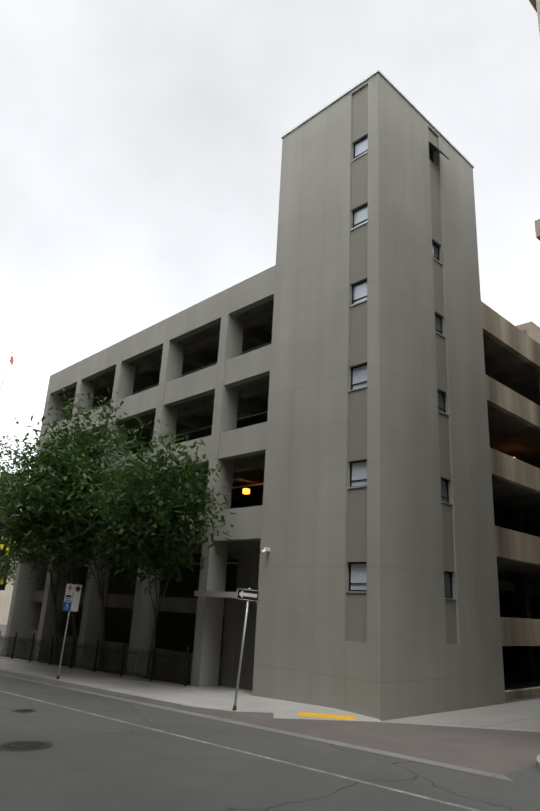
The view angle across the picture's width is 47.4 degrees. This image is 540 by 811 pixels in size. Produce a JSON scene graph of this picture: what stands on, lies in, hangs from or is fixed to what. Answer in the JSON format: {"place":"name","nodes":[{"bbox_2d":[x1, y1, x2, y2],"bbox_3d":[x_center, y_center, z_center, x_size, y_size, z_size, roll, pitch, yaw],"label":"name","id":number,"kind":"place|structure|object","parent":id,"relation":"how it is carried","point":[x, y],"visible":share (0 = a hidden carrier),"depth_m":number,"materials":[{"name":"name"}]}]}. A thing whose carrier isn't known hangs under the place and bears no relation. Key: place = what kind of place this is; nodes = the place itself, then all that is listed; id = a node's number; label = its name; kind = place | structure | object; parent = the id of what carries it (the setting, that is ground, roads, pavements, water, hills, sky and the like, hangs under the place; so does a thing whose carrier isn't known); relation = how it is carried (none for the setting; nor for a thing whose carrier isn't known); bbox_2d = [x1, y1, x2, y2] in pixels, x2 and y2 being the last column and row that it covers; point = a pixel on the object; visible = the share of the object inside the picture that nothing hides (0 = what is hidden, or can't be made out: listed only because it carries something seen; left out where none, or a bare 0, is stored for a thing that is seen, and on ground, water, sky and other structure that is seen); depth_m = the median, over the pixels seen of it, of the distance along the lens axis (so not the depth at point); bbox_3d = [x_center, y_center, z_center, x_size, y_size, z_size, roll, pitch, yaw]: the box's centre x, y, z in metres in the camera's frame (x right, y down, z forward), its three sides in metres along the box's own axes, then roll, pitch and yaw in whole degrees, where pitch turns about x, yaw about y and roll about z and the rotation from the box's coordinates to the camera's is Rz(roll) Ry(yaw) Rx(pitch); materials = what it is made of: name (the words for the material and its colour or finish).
{"place":"outdoors","nodes":[
{"label":"outdoors","id":0,"kind":"place"},
{"bbox_2d":[0,483,10,583],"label":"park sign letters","id":1,"kind":"object","parent":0,"point":[1,580],"visible":0.08,"depth_m":52.76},
{"bbox_2d":[0,352,11,391],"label":"flag staff","id":2,"kind":"object","parent":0,"point":[5,372],"visible":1,"depth_m":60.72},
{"bbox_2d":[0,473,14,589],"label":"foliage","id":3,"kind":"object","parent":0,"point":[2,586],"visible":0.13,"depth_m":52.80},
{"bbox_2d":[0,656,329,711],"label":"pavement","id":4,"kind":"structure","parent":0,"point":[204,698],"depth_m":19.38,"materials":[{"name":"concrete"}]},
{"bbox_2d":[58,611,69,675],"bbox_3d":[-7.359,8.119,22.215,0.060,3.250,0.175,56,-55,-68],"label":"parking sign pole","id":5,"kind":"object","parent":4,"relation":"on","point":[63,643],"visible":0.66,"depth_m":22.07,"materials":[{"name":"grey metal"}]},
{"bbox_2d":[62,602,70,610],"bbox_3d":[-7.378,7.295,22.332,0.300,0.300,0.005,21,-23,-40],"label":"blue sign","id":6,"kind":"object","parent":5,"relation":"attached to","point":[64,605],"visible":1,"depth_m":22.32,"materials":[{"name":"blue metal"}]},
{"bbox_2d":[64,584,81,611],"bbox_3d":[-7.236,7.039,22.530,0.620,0.950,0.008,21,-23,-40],"label":"parking sign","id":7,"kind":"object","parent":5,"relation":"attached to","point":[75,601],"depth_m":22.56,"materials":[{"name":"white metal"}]},
{"bbox_2d":[0,657,190,687],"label":"planter kerb","id":8,"kind":"structure","parent":4,"relation":"on","point":[137,679],"depth_m":23.75,"materials":[{"name":"concrete"}]},
{"bbox_2d":[0,630,188,685],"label":"iron railings","id":9,"kind":"object","parent":8,"relation":"on","point":[71,658],"visible":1,"depth_m":24.64,"materials":[{"name":"black metal"}]},
{"bbox_2d":[0,669,272,718],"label":"kerb stones","id":10,"kind":"object","parent":4,"relation":"on","point":[201,710],"visible":0.35,"depth_m":17.34,"materials":[{"name":"concrete"}]},
{"bbox_2d":[234,588,250,704],"bbox_3d":[-0.723,6.320,16.073,0.060,2.997,0.271,70,-68,-71],"label":"sign pole","id":11,"kind":"object","parent":4,"relation":"on","point":[241,654],"visible":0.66,"depth_m":16.01,"materials":[{"name":"grey metal"}]},
{"bbox_2d":[76,342,270,565],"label":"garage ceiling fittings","id":12,"kind":"object","parent":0,"point":[239,417],"visible":0.15,"depth_m":28.05,"materials":[{"name":"grey concrete"}]},
{"bbox_2d":[236,588,259,601],"bbox_3d":[-0.589,5.062,16.445,0.005,0.300,0.900,23,-23,-40],"label":"one-way sign","id":13,"kind":"object","parent":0,"point":[254,599],"visible":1,"depth_m":16.43,"materials":[{"name":"black metal"}]},
{"bbox_2d":[237,588,259,601],"bbox_3d":[-0.591,5.061,16.443,0.007,0.272,0.872,23,-23,-39],"label":"sign arrow","id":14,"kind":"object","parent":13,"relation":"attached to","point":[241,594],"visible":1,"depth_m":16.44,"materials":[{"name":"white metal"}]},
{"bbox_2d":[0,625,539,810],"bbox_3d":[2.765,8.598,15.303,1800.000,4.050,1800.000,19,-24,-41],"label":"asphalt ground","id":15,"kind":"structure","parent":0,"point":[87,762],"depth_m":10.05,"materials":[{"name":"grey asphalt"}]},
{"bbox_2d":[0,549,17,624],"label":"distant blocks","id":16,"kind":"structure","parent":15,"relation":"on","point":[5,597],"depth_m":104.87,"materials":[{"name":"concrete"}]},
{"bbox_2d":[0,540,20,586],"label":"tree","id":17,"kind":"object","parent":15,"relation":"on","point":[9,571],"depth_m":50.50,"materials":[{"name":"green plant"}]},
{"bbox_2d":[0,427,35,543],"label":"tree","id":18,"kind":"object","parent":15,"relation":"on","point":[10,454],"depth_m":31.59,"materials":[{"name":"green plant"}]},
{"bbox_2d":[12,709,36,711],"bbox_3d":[-6.111,7.587,15.303,0.580,0.028,0.580,19,-24,-41],"label":"manhole cover","id":19,"kind":"object","parent":15,"relation":"on","point":[25,710],"visible":0.96,"depth_m":15.27,"materials":[{"name":"grey metal"}]},
{"bbox_2d":[0,741,52,750],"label":"manhole cover","id":20,"kind":"object","parent":15,"relation":"on","point":[23,745],"visible":0.98,"depth_m":11.24,"materials":[{"name":"grey metal"}]},
{"bbox_2d":[0,428,121,664],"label":"tree","id":21,"kind":"object","parent":15,"relation":"on","point":[21,540],"depth_m":26.42,"materials":[{"name":"green plant"}]},
{"bbox_2d":[0,388,139,666],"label":"tree","id":22,"kind":"object","parent":15,"relation":"on","point":[88,414],"depth_m":25.79,"materials":[{"name":"green plant"}]},
{"bbox_2d":[0,401,181,671],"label":"tree","id":23,"kind":"object","parent":15,"relation":"on","point":[42,500],"depth_m":23.15,"materials":[{"name":"green plant"}]},
{"bbox_2d":[8,657,190,685],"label":"planter soil","id":24,"kind":"structure","parent":15,"relation":"on","point":[188,682],"depth_m":24.53,"materials":[{"name":"brown soil"}]},
{"bbox_2d":[2,265,275,686],"bbox_3d":[5.982,8.768,39.317,35.970,16.500,19.200,19,-24,-41],"label":"garage frame","id":25,"kind":"object","parent":15,"relation":"on","point":[226,439],"visible":0.33,"depth_m":25.70,"materials":[{"name":"concrete"}]},
{"bbox_2d":[72,559,237,657],"bbox_3d":[-5.249,9.536,29.391,0.200,4.760,16.080,19,-24,-41],"label":"garage opening","id":26,"kind":"object","parent":25,"relation":"on","point":[174,631],"depth_m":28.70,"materials":[{"name":"grey"}]},
{"bbox_2d":[40,299,539,598],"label":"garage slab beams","id":27,"kind":"structure","parent":25,"relation":"attached to","point":[508,434],"depth_m":28.48,"materials":[{"name":"grey concrete"}]},
{"bbox_2d":[71,416,236,678],"bbox_3d":[-4.676,5.078,20.917,5.806,8.745,7.064,19,-24,-41],"label":"tree","id":28,"kind":"object","parent":15,"relation":"on","point":[144,526],"depth_m":20.61,"materials":[{"name":"green plant"}]},
{"bbox_2d":[191,686,251,695],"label":"entrance paving","id":29,"kind":"structure","parent":15,"relation":"on","point":[232,690],"depth_m":20.02,"materials":[{"name":"concrete"}]},
{"bbox_2d":[220,551,259,689],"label":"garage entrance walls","id":30,"kind":"structure","parent":15,"relation":"on","point":[247,577],"depth_m":21.33,"materials":[{"name":"grey concrete"}]},
{"bbox_2d":[194,591,236,598],"bbox_3d":[-1.002,6.464,20.902,1.950,0.180,2.600,19,-24,-41],"label":"entrance canopy","id":31,"kind":"object","parent":30,"relation":"attached to","point":[218,594],"visible":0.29,"depth_m":20.39,"materials":[{"name":"grey concrete"}]},
{"bbox_2d":[0,690,481,810],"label":"lane lines","id":32,"kind":"object","parent":15,"relation":"on","point":[468,808],"depth_m":10.69,"materials":[{"name":"paint"}]},
{"bbox_2d":[0,673,513,781],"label":"gutter strip","id":33,"kind":"object","parent":15,"relation":"on","point":[479,772],"visible":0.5,"depth_m":13.04,"materials":[{"name":"concrete"}]},
{"bbox_2d":[273,706,380,721],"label":"corner ramp","id":34,"kind":"structure","parent":15,"relation":"on","point":[281,712],"depth_m":15.95,"materials":[{"name":"concrete"}]},
{"bbox_2d":[297,712,354,719],"bbox_3d":[1.433,7.921,15.705,1.452,0.049,0.444,0,-18,11],"label":"tactile pad","id":35,"kind":"object","parent":34,"relation":"on","point":[332,716],"visible":1,"depth_m":15.69,"materials":[{"name":"yellow plastic"}]},
{"bbox_2d":[199,713,539,774],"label":"alley mouth pavers","id":36,"kind":"object","parent":15,"relation":"on","point":[502,752],"visible":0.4,"depth_m":13.14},
{"bbox_2d":[252,73,504,720],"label":"stair tower","id":37,"kind":"structure","parent":15,"relation":"on","point":[405,660],"depth_m":19.87,"materials":[{"name":"grey concrete"}]},
{"bbox_2d":[261,547,269,553],"bbox_3d":[-0.159,4.668,19.768,0.325,0.223,0.120,19,-24,-41],"label":"security camera","id":38,"kind":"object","parent":37,"relation":"attached to","point":[267,549],"depth_m":19.75,"materials":[{"name":"white plastic"}]},
{"bbox_2d":[346,85,367,642],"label":"tower strip panels","id":39,"kind":"object","parent":37,"relation":"on","point":[356,617],"depth_m":18.99,"materials":[{"name":"grey concrete"}]},
{"bbox_2d":[346,151,367,592],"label":"tower window sills","id":40,"kind":"structure","parent":37,"relation":"attached to","point":[364,386],"depth_m":19.16,"materials":[{"name":"grey concrete"}]},
{"bbox_2d":[349,136,367,591],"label":"tower window frames","id":41,"kind":"structure","parent":37,"relation":"attached to","point":[352,384],"depth_m":19.26,"materials":[{"name":"brown metal"}]},
{"bbox_2d":[351,138,367,589],"bbox_3d":[2.947,-2.131,19.612,0.100,15.380,0.670,19,-24,-41],"label":"tower window glass","id":42,"kind":"object","parent":37,"relation":"attached to","point":[359,571],"depth_m":19.09,"materials":[{"name":"grey glass"}]},
{"bbox_2d":[281,69,473,167],"bbox_3d":[4.607,-10.627,25.846,6.850,0.070,4.900,19,-24,-41],"label":"roof coping","id":43,"kind":"object","parent":37,"relation":"on","point":[399,92],"visible":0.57,"depth_m":23.62,"materials":[{"name":"grey metal"}]},
{"bbox_2d":[429,142,448,159],"bbox_3d":[6.528,-9.903,23.855,0.760,0.800,0.030,19,-58,-41],"label":"open window sash","id":44,"kind":"object","parent":37,"relation":"attached to","point":[435,147],"visible":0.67,"depth_m":23.69,"materials":[{"name":"grey metal"}]},
{"bbox_2d":[429,149,450,596],"bbox_3d":[5.814,-2.128,21.648,0.760,16.925,0.100,19,-24,-41],"label":"tower window glass","id":45,"kind":"object","parent":37,"relation":"attached to","point":[447,583],"visible":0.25,"depth_m":20.95,"materials":[{"name":"grey glass"}]},
{"bbox_2d":[428,129,456,643],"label":"tower strip panels","id":46,"kind":"object","parent":37,"relation":"on","point":[448,561],"visible":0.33,"depth_m":20.93,"materials":[{"name":"grey concrete"}]},
{"bbox_2d":[432,242,452,597],"bbox_3d":[5.713,-0.049,20.960,0.760,12.630,0.130,19,-24,-41],"label":"window","id":47,"kind":"structure","parent":37,"relation":"attached to","point":[438,259],"depth_m":20.33,"materials":[{"name":"brown metal"}]},
{"bbox_2d":[433,257,456,599],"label":"tower window sills","id":48,"kind":"structure","parent":37,"relation":"attached to","point":[444,414],"depth_m":20.79,"materials":[{"name":"grey concrete"}]},
{"bbox_2d":[237,453,539,681],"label":"interior wall","id":49,"kind":"structure","parent":15,"relation":"on","point":[519,602],"depth_m":30.71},
{"bbox_2d":[25,590,225,685],"bbox_3d":[-7.180,10.556,27.168,0.450,4.250,16.080,19,-24,-41],"label":"ground floor opening","id":50,"kind":"object","parent":49,"relation":"part of","point":[179,604],"visible":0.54,"depth_m":25.88,"materials":[{"name":"concrete"}]},
{"bbox_2d":[242,457,514,493],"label":"garage sodium lamps","id":51,"kind":"object","parent":49,"relation":"attached to","point":[246,490],"visible":0.57,"depth_m":23.98,"materials":[{"name":"orange"}]},
{"bbox_2d":[381,699,539,731],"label":"alley apron","id":52,"kind":"object","parent":15,"relation":"on","point":[522,715],"visible":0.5,"depth_m":16.45,"materials":[{"name":"concrete"}]},
{"bbox_2d":[431,722,532,728],"bbox_3d":[6.312,7.886,15.024,4.632,0.114,0.066,-1,-18,12],"label":"apron drain slot","id":53,"kind":"object","parent":52,"relation":"on","point":[481,725],"visible":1,"depth_m":15.24,"materials":[{"name":"black metal"}]},
{"bbox_2d":[516,321,539,343],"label":"rooftop structure","id":54,"kind":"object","parent":15,"relation":"on","point":[532,330],"depth_m":60.27,"materials":[{"name":"beige concrete"}]},
{"bbox_2d":[529,0,539,240],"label":"stone building","id":55,"kind":"structure","parent":15,"relation":"on","point":[535,4],"depth_m":16.59,"materials":[{"name":"stone"}]},
{"bbox_2d":[537,754,539,771],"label":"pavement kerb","id":56,"kind":"structure","parent":15,"relation":"on","point":[538,762],"depth_m":10.71,"materials":[{"name":"concrete"}]},
{"bbox_2d":[0,0,539,484],"label":"sky","id":57,"kind":"structure","parent":0,"point":[141,141],"materials":[{"name":"white"}]},
{"bbox_2d":[481,301,539,700],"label":"parapet wall","id":58,"kind":"structure","parent":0,"point":[513,545],"depth_m":24.67,"materials":[{"name":"grey concrete"}]}
]}

